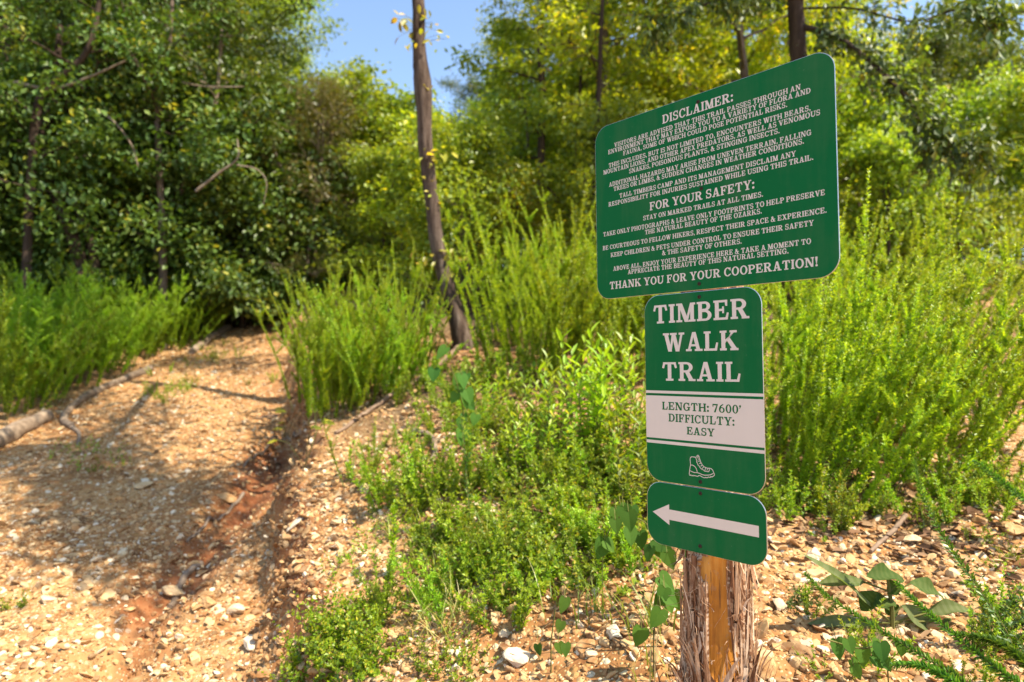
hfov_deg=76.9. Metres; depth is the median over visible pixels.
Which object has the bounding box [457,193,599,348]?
feathery shrub
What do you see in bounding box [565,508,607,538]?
slender weed
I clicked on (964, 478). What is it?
slender weed
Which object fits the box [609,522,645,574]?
slender weed
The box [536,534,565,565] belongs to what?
slender weed
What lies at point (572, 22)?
slender tree
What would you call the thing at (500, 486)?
slender weed
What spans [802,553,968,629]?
broad leaved plant
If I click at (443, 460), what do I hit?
slender weed
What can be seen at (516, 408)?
slender weed
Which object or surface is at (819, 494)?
slender weed
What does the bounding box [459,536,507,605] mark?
slender weed
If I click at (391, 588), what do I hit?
slender weed
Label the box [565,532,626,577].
slender weed
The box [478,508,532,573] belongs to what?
slender weed
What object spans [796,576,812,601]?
slender weed
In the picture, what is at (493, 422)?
slender weed
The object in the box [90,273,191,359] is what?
feathery bush
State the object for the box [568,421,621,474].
slender weed
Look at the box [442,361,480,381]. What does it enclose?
slender weed
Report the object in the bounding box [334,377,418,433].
fallen branch
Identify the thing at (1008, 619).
slender weed
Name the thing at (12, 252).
understorey bush
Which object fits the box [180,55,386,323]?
understorey bush
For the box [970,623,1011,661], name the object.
slender weed
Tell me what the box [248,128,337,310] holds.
understorey bush
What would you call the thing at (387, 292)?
feathery bush
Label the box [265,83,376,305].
slender tree
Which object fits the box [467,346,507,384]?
slender weed
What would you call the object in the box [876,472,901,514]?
slender weed
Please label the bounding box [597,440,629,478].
slender weed
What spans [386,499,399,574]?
tall shoot
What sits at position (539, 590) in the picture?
grass tuft
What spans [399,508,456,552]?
slender weed
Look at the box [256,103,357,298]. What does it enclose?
understorey bush
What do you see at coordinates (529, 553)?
ground cover
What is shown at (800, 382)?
feathery shrub
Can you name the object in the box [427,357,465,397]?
slender weed
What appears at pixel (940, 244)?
tall shoot
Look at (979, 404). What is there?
feathery shrub
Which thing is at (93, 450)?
weed patch
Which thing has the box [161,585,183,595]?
rock
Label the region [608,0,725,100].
slender tree
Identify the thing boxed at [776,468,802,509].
slender weed
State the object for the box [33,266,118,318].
feathery bush
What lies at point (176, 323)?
feathery bush
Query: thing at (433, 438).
fallen branch
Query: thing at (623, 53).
broadleaf tree
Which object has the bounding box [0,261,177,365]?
feathery bush
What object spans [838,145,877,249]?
understorey bush
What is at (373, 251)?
understorey bush
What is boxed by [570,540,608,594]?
slender weed
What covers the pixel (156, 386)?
slender weed
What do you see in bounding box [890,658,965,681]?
arching shoot
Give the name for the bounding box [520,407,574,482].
slender weed
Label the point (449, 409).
slender weed
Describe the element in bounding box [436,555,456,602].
slender weed
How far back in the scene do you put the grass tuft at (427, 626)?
2.20 m
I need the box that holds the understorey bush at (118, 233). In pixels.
[83,216,145,256]
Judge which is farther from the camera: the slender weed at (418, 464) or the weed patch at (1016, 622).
the slender weed at (418, 464)
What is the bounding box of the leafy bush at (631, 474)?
[608,430,665,519]
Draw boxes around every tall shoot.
[318,411,343,486]
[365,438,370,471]
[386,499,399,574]
[408,226,456,367]
[416,410,429,479]
[424,298,446,342]
[459,414,474,517]
[472,277,479,365]
[540,187,552,289]
[901,205,964,332]
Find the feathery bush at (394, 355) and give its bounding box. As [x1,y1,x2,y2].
[307,279,468,395]
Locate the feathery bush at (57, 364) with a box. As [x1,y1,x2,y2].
[2,290,95,405]
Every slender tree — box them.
[0,0,157,348]
[0,0,171,345]
[0,0,212,301]
[50,0,259,348]
[108,0,289,310]
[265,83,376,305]
[434,0,627,289]
[506,0,679,288]
[522,0,633,251]
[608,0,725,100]
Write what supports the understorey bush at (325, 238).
on the ground at (60, 488)
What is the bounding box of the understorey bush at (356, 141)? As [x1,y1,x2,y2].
[285,84,446,277]
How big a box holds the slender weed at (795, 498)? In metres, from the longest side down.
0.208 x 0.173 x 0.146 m
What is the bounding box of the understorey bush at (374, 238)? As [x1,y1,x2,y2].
[325,177,390,272]
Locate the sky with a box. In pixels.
[92,0,1023,259]
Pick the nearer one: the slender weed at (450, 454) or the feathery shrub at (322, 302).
the slender weed at (450, 454)
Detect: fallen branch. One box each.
[60,365,153,427]
[69,425,81,445]
[167,560,203,608]
[186,491,245,541]
[243,422,305,467]
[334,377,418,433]
[411,428,437,463]
[418,345,458,378]
[869,513,907,552]
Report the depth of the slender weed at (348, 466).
3.50 m
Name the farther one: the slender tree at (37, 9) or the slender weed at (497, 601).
the slender tree at (37, 9)
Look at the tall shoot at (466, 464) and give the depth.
2.77 m
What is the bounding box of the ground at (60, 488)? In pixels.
[0,260,1023,681]
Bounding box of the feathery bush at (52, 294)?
[9,287,79,324]
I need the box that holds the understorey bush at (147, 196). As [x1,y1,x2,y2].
[9,110,214,318]
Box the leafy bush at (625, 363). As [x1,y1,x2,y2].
[576,329,645,435]
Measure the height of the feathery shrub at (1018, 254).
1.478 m
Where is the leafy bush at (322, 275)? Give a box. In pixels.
[317,250,336,297]
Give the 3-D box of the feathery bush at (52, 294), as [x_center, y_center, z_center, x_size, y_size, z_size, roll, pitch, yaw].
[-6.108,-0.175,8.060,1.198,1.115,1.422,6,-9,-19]
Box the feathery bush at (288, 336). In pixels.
[275,301,397,396]
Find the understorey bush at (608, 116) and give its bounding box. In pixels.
[488,80,669,312]
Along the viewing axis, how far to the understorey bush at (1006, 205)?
8.38 m
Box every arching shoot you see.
[803,571,970,681]
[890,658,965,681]
[893,579,1023,681]
[910,457,1021,649]
[955,630,1023,673]
[970,459,1023,504]
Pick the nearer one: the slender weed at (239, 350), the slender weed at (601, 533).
the slender weed at (601, 533)
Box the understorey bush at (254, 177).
[103,58,360,328]
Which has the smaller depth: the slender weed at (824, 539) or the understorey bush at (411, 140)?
the slender weed at (824, 539)
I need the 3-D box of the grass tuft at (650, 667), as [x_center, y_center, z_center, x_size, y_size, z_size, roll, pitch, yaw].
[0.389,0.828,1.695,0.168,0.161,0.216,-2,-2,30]
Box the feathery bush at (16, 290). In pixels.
[1,276,97,369]
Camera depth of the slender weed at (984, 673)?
1.55 m
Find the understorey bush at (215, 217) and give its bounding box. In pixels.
[102,154,254,319]
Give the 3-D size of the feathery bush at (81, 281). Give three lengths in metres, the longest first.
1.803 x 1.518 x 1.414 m
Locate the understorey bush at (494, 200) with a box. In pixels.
[457,149,572,302]
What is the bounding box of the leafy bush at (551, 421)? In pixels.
[509,380,581,477]
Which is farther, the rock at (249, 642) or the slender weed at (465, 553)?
the rock at (249, 642)
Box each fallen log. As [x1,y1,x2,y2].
[0,409,53,447]
[188,324,232,354]
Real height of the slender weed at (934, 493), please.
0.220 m
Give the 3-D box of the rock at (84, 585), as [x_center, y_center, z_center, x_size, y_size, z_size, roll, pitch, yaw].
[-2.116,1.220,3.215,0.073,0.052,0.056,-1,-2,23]
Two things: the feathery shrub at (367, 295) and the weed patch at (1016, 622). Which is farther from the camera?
the feathery shrub at (367, 295)
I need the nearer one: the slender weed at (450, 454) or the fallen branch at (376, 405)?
the slender weed at (450, 454)
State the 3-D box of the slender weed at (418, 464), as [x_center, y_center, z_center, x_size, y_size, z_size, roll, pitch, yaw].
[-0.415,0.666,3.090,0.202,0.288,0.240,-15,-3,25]
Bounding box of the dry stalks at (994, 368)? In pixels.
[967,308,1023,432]
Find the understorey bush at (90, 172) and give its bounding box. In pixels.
[0,46,140,311]
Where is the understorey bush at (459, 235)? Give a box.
[443,159,513,263]
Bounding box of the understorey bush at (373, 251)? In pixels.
[341,168,436,294]
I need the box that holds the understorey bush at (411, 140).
[344,90,527,298]
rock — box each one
[79,580,93,590]
[90,555,105,561]
[134,481,153,488]
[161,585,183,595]
[200,596,216,608]
[217,492,236,502]
[226,603,244,613]
[243,634,255,650]
[330,517,341,524]
[499,628,509,636]
[502,647,529,667]
[606,624,621,639]
[757,656,776,679]
[771,598,786,610]
[807,547,820,558]
[903,534,920,541]
[999,521,1023,534]
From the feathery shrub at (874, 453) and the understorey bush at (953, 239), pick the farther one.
the understorey bush at (953, 239)
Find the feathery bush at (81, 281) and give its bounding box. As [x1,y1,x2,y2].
[0,258,138,377]
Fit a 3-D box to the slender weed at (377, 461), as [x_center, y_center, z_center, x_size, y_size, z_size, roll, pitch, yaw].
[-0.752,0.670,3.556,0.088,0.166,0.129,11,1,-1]
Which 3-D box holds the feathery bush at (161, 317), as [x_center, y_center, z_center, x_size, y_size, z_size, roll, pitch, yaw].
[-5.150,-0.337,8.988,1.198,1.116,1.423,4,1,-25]
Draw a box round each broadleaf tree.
[0,0,252,247]
[0,0,317,84]
[1,0,337,242]
[15,0,129,46]
[128,0,347,82]
[140,0,350,77]
[180,0,360,85]
[432,59,511,260]
[447,17,589,241]
[451,96,510,266]
[471,0,640,263]
[476,0,735,233]
[489,0,787,174]
[496,0,637,185]
[586,1,755,84]
[608,0,887,97]
[622,0,881,136]
[697,14,844,73]
[708,0,913,121]
[726,0,930,225]
[806,0,897,208]
[835,0,1023,234]
[837,0,1023,256]
[890,20,1022,244]
[989,37,1023,241]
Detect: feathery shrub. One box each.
[252,261,395,410]
[268,262,375,384]
[278,274,390,426]
[285,275,363,349]
[297,258,388,378]
[298,260,406,418]
[302,266,396,400]
[311,275,422,410]
[345,265,452,382]
[347,240,447,358]
[434,182,598,373]
[454,211,549,346]
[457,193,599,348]
[503,196,595,330]
[504,222,602,381]
[507,185,607,353]
[510,186,635,336]
[526,179,672,387]
[563,241,680,355]
[571,213,679,389]
[579,223,673,377]
[590,245,644,336]
[623,293,666,354]
[744,227,955,465]
[745,248,876,366]
[746,223,901,431]
[747,216,961,504]
[766,251,954,384]
[767,184,931,425]
[782,239,1023,516]
[787,209,921,325]
[787,258,1023,455]
[792,227,990,388]
[795,200,954,333]
[822,166,1023,500]
[839,188,1023,349]
[839,226,1023,496]
[840,232,985,323]
[856,216,1023,459]
[866,203,1023,411]
[882,257,1023,454]
[899,233,1023,474]
[910,194,1023,405]
[950,213,1023,405]
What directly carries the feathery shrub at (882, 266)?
on the ground at (60, 488)
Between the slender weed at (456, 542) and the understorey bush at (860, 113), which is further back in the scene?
the understorey bush at (860, 113)
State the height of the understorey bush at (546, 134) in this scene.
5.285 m
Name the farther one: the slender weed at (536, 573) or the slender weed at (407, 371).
the slender weed at (407, 371)
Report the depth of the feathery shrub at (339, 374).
4.67 m
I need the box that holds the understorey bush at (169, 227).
[63,140,225,293]
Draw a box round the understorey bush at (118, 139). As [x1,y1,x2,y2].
[0,50,277,326]
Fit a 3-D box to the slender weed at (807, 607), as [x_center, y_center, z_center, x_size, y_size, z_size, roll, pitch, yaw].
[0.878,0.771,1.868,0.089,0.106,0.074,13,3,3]
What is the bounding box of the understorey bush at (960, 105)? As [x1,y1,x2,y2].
[877,55,1023,285]
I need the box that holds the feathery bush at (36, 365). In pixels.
[0,277,117,419]
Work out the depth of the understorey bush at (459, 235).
20.70 m
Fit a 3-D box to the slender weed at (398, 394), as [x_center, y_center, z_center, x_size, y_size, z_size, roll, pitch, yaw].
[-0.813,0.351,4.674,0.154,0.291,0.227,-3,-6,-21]
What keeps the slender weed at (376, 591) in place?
on the ground at (60, 488)
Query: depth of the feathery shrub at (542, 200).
6.33 m
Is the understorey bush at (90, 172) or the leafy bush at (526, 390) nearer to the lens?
the leafy bush at (526, 390)
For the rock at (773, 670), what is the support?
on the ground at (60, 488)
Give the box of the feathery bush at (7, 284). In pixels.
[0,251,94,312]
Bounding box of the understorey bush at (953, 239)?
[873,174,990,283]
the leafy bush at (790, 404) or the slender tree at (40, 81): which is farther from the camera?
the slender tree at (40, 81)
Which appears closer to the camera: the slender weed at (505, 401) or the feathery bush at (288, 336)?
the slender weed at (505, 401)
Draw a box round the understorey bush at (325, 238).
[239,141,355,274]
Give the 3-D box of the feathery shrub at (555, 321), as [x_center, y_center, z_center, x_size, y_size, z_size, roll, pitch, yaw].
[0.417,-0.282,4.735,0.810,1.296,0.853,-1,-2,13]
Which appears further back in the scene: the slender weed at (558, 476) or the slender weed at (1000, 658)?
the slender weed at (558, 476)
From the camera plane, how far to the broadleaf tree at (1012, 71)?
17.21 m
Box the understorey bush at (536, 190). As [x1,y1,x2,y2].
[478,100,579,257]
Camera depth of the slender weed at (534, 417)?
3.60 m
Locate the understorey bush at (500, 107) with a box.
[449,72,576,258]
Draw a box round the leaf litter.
[272,334,1023,646]
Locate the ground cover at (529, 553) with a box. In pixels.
[386,442,667,624]
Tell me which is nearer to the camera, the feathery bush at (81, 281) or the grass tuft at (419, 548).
the grass tuft at (419, 548)
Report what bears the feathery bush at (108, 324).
on the ground at (60, 488)
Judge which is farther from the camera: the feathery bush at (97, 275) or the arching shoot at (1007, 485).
the feathery bush at (97, 275)
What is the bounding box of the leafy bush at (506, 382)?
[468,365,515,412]
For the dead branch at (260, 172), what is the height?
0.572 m
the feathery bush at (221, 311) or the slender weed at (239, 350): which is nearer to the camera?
the slender weed at (239, 350)
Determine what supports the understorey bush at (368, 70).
on the ground at (60, 488)
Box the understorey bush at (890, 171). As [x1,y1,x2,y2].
[837,118,1001,301]
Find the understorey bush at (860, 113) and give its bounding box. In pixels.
[834,45,1021,273]
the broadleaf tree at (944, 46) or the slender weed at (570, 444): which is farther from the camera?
the broadleaf tree at (944, 46)
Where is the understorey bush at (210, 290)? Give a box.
[28,45,328,332]
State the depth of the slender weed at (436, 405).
4.32 m
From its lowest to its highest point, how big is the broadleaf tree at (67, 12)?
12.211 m
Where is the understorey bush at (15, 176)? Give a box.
[0,76,91,299]
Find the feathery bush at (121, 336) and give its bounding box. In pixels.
[18,278,168,378]
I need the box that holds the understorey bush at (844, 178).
[756,109,899,304]
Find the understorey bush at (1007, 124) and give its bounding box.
[949,54,1023,286]
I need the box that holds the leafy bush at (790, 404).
[765,398,793,452]
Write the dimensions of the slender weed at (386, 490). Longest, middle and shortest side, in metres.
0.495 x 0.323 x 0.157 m
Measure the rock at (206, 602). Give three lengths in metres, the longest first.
0.088 x 0.059 x 0.047 m
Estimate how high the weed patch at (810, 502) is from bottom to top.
0.234 m
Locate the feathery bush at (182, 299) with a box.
[102,258,221,343]
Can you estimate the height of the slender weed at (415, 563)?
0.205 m
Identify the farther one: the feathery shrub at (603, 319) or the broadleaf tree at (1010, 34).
the broadleaf tree at (1010, 34)
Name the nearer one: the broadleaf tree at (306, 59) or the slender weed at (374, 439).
the slender weed at (374, 439)
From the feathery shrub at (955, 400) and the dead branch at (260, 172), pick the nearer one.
the feathery shrub at (955, 400)
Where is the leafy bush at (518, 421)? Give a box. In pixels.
[489,402,551,471]
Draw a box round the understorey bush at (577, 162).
[560,111,645,244]
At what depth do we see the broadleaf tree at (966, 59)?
12.68 m
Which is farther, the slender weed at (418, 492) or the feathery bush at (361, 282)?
the feathery bush at (361, 282)
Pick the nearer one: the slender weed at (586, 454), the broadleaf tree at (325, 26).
the slender weed at (586, 454)
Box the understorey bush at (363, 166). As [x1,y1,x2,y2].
[299,136,452,291]
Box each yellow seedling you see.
[267,419,335,465]
[273,407,294,436]
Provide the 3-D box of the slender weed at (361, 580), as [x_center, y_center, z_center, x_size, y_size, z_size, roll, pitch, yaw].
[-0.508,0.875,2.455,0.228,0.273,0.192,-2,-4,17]
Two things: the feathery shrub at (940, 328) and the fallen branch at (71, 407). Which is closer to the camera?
the feathery shrub at (940, 328)
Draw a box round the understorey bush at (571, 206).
[524,164,591,293]
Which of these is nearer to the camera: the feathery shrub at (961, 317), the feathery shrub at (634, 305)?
the feathery shrub at (961, 317)
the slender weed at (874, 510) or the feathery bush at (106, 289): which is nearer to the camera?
the slender weed at (874, 510)
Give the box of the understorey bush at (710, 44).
[593,19,760,110]
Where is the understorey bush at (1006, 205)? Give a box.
[873,127,1023,300]
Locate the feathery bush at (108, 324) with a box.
[0,279,121,401]
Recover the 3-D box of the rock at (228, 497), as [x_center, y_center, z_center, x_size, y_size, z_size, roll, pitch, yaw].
[-1.936,1.061,4.366,0.142,0.068,0.077,7,-11,-10]
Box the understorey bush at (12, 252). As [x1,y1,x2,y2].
[0,74,45,268]
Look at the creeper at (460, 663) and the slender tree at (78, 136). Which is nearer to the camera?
the creeper at (460, 663)
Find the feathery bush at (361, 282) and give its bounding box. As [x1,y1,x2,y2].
[297,276,416,344]
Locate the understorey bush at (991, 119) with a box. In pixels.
[871,40,1023,255]
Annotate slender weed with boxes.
[84,461,104,472]
[142,376,158,393]
[157,390,168,403]
[233,343,247,357]
[266,368,278,382]
[341,541,400,597]
[344,444,370,485]
[350,466,401,512]
[351,431,386,465]
[354,454,398,502]
[360,459,406,497]
[361,465,401,491]
[361,569,405,617]
[362,579,411,603]
[364,570,395,634]
[366,574,390,612]
[370,416,396,452]
[370,449,384,470]
[370,450,445,511]
[386,466,410,500]
[387,434,476,507]
[387,437,419,504]
[389,549,450,625]
[389,551,448,615]
[390,371,410,406]
[390,416,415,447]
[393,480,459,529]
[395,360,429,397]
[396,458,447,504]
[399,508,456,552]
[400,445,440,504]
[402,420,447,483]
[402,427,432,458]
[403,360,428,392]
[408,542,477,595]
[409,391,467,433]
[410,387,462,418]
[414,514,442,546]
[418,383,454,410]
[421,357,468,403]
[422,351,451,390]
[422,443,463,504]
[422,479,451,536]
[424,426,479,487]
[424,449,448,497]
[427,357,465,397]
[428,452,486,492]
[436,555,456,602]
[437,372,456,394]
[437,383,490,445]
[437,462,478,497]
[437,492,479,542]
[440,417,494,499]
[441,400,508,423]
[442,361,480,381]
[442,583,499,613]
[443,379,460,403]
[443,391,461,422]
[443,540,480,604]
[448,362,487,401]
[448,492,491,529]
[450,573,542,634]
[451,518,471,555]
[452,423,516,486]
[452,531,501,588]
[456,372,496,428]
[457,405,498,443]
[458,354,484,383]
[458,394,498,444]
[458,455,522,495]
[458,513,502,568]
[459,506,509,570]
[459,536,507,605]
[465,349,506,387]
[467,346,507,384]
[474,392,527,421]
[476,341,502,387]
[476,374,562,428]
[476,529,539,567]
[477,430,565,491]
[477,450,539,519]
[478,400,513,440]
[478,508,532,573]
[478,576,506,615]
[481,424,521,477]
[481,445,519,494]
[485,400,533,442]
[494,348,539,396]
[496,408,549,472]
[496,552,560,593]
[497,353,561,398]
[499,518,543,563]
[504,491,586,538]
[507,390,540,425]
[509,339,538,383]
[513,548,562,602]
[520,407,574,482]
[520,505,575,560]
[525,385,566,434]
[525,430,583,486]
[527,387,554,418]
[527,433,558,492]
[529,431,569,486]
[533,494,554,538]
[536,458,581,522]
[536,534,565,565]
[538,414,568,457]
[548,425,583,460]
[548,425,592,485]
[552,466,639,510]
[555,468,618,495]
[557,502,579,542]
[558,412,646,470]
[559,438,595,466]
[564,500,601,541]
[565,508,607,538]
[565,523,604,573]
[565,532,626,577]
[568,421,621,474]
[569,438,593,472]
[570,486,617,557]
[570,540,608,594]
[571,502,598,548]
[572,416,645,494]
[575,508,614,556]
[581,436,639,483]
[581,506,616,543]
[585,515,638,575]
[587,437,655,483]
[587,477,641,564]
[592,454,642,493]
[593,438,646,479]
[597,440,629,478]
[598,527,618,560]
[601,496,646,548]
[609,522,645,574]
[620,530,657,566]
[621,460,653,504]
[637,398,646,448]
[755,471,782,511]
[765,448,831,512]
[769,465,810,522]
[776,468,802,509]
[777,466,814,511]
[792,641,833,679]
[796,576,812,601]
[801,582,831,619]
[808,504,844,541]
[812,467,871,531]
[821,470,858,533]
[825,477,856,516]
[838,610,881,670]
[848,597,916,678]
[868,486,895,517]
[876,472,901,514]
[879,466,924,515]
[909,459,991,505]
[910,468,967,524]
[918,458,964,501]
[928,454,977,499]
[928,459,987,502]
[929,480,958,523]
[938,644,978,681]
[941,441,998,497]
[942,468,997,501]
[948,451,1012,508]
[954,459,1006,510]
[959,437,1023,485]
[959,517,1009,544]
[961,562,1023,617]
[965,620,1023,653]
[967,593,1012,632]
[968,479,1023,520]
[970,447,1012,484]
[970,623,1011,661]
[973,472,1022,505]
[973,606,999,651]
[975,645,1003,681]
[978,474,1023,504]
[980,551,1008,572]
[984,476,1012,508]
[987,535,1023,560]
[992,599,1023,628]
[993,463,1023,496]
[994,609,1023,648]
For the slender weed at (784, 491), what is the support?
on the ground at (60, 488)
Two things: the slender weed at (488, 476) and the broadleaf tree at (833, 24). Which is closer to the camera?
the slender weed at (488, 476)
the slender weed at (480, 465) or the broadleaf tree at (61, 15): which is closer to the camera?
the slender weed at (480, 465)
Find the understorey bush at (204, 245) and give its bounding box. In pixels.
[9,60,310,315]
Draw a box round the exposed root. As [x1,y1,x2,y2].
[258,414,278,418]
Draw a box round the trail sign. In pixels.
[595,53,839,681]
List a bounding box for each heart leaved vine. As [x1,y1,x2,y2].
[428,344,480,497]
[533,585,570,672]
[595,495,685,586]
[632,563,682,676]
[827,622,908,681]
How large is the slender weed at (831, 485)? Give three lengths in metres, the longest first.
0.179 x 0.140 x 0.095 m
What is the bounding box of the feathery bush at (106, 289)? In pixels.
[49,273,153,354]
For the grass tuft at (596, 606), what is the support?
on the ground at (60, 488)
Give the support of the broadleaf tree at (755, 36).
on the ground at (60, 488)
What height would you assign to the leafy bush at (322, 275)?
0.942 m
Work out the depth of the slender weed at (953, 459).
2.64 m
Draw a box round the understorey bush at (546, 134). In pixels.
[492,46,634,262]
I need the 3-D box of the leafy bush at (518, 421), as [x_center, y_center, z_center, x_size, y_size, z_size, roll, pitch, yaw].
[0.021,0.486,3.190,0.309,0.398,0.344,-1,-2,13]
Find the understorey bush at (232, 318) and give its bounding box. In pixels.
[68,130,258,325]
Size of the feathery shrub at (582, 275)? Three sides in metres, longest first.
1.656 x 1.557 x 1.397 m
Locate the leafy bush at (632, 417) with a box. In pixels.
[599,369,646,474]
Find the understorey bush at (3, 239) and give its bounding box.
[0,169,109,296]
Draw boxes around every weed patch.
[0,589,30,610]
[47,434,130,470]
[139,373,203,399]
[173,345,239,367]
[220,308,287,324]
[320,492,400,581]
[756,462,878,518]
[782,580,841,616]
[862,485,965,530]
[960,547,1023,659]
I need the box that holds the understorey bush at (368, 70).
[267,48,438,278]
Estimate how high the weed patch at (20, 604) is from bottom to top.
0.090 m
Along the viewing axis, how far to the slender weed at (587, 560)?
2.26 m
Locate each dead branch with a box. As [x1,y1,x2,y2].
[13,60,126,90]
[83,107,137,165]
[157,71,243,87]
[195,139,239,191]
[237,164,266,203]
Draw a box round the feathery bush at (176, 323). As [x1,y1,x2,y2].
[111,273,227,351]
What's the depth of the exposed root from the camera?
6.21 m
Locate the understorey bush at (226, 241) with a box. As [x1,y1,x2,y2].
[91,72,257,266]
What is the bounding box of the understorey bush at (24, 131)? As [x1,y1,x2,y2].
[0,52,72,303]
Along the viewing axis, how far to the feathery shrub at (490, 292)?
6.06 m
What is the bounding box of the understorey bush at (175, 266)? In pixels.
[0,8,243,303]
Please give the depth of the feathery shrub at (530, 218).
6.30 m
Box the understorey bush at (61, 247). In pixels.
[0,83,184,297]
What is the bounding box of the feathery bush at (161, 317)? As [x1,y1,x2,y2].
[94,278,192,355]
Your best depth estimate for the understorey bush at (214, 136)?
9.51 m
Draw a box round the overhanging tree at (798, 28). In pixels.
[606,0,1023,301]
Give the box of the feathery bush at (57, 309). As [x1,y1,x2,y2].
[1,273,79,378]
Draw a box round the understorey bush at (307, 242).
[250,55,383,286]
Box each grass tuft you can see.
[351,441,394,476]
[371,407,424,448]
[373,510,421,543]
[388,521,435,573]
[391,578,479,651]
[400,570,494,634]
[403,536,472,583]
[455,493,527,573]
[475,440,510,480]
[491,501,535,532]
[496,551,566,619]
[511,532,575,585]
[534,560,622,622]
[571,572,631,628]
[580,555,682,645]
[628,626,679,681]
[890,500,960,526]
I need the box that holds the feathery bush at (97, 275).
[52,265,174,344]
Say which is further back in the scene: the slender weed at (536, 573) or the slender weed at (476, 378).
the slender weed at (476, 378)
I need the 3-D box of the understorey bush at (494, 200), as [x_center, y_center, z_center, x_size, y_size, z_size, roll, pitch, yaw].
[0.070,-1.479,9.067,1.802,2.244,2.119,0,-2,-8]
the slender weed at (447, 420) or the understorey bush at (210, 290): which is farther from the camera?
the understorey bush at (210, 290)
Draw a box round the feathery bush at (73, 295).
[0,285,102,361]
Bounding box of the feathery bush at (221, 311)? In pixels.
[156,262,238,336]
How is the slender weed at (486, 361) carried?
on the ground at (60, 488)
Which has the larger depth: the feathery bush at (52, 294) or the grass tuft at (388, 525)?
the feathery bush at (52, 294)
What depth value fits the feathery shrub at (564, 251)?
5.63 m
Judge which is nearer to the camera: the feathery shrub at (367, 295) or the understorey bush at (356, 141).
the feathery shrub at (367, 295)
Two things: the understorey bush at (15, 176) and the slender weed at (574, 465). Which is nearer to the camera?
the slender weed at (574, 465)
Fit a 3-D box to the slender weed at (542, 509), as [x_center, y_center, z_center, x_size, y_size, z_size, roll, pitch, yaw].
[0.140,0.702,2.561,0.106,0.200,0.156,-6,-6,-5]
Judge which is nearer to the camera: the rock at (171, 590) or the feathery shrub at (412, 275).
the rock at (171, 590)
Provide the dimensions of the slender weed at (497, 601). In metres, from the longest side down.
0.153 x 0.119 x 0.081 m
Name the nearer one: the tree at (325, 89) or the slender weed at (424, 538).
the slender weed at (424, 538)
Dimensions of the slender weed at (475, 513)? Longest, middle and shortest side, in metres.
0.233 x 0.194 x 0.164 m
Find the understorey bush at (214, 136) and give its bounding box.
[31,24,351,333]
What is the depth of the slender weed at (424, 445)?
3.65 m
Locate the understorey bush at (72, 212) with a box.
[0,96,128,314]
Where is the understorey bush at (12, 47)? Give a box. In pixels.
[0,19,85,84]
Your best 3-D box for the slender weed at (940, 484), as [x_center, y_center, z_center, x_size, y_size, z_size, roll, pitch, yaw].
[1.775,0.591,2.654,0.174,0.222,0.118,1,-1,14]
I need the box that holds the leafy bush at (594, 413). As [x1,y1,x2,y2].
[534,320,634,462]
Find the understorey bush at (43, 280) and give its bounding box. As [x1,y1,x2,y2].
[0,111,142,304]
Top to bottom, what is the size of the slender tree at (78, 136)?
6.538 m
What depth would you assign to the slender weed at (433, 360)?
4.78 m
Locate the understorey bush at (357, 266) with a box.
[238,109,403,282]
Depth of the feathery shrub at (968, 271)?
3.42 m
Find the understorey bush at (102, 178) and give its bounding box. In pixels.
[0,43,248,271]
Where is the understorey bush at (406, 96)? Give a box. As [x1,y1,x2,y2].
[310,59,476,270]
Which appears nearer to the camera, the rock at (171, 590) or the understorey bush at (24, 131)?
the rock at (171, 590)
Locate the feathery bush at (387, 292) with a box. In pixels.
[329,270,448,363]
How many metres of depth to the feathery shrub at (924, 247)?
3.03 m
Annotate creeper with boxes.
[257,576,420,681]
[372,619,497,681]
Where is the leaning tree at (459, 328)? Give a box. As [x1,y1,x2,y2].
[391,0,473,349]
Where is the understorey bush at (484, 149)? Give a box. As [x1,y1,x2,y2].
[361,90,550,313]
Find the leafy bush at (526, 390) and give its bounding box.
[510,349,588,439]
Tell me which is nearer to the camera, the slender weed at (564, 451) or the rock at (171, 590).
the slender weed at (564, 451)
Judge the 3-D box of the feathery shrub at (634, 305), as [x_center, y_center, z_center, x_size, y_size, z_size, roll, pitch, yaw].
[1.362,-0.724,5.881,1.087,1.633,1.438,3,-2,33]
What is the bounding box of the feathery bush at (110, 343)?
[0,282,124,392]
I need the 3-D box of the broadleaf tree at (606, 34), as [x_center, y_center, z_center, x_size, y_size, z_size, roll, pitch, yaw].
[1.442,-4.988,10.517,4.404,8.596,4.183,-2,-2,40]
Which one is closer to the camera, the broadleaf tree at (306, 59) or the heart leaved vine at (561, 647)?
the heart leaved vine at (561, 647)
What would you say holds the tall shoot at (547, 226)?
on the ground at (60, 488)
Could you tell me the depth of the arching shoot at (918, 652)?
1.50 m
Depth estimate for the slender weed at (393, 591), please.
2.44 m
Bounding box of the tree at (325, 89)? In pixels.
[225,68,388,301]
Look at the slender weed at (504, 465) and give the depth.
2.95 m
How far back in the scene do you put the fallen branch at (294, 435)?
5.26 m
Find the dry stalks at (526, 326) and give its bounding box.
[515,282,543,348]
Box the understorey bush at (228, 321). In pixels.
[147,125,306,324]
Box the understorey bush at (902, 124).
[838,94,1011,281]
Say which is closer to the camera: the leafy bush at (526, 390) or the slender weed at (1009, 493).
the slender weed at (1009, 493)
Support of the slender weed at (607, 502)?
on the ground at (60, 488)
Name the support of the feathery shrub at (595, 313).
on the ground at (60, 488)
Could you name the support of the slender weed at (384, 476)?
on the ground at (60, 488)

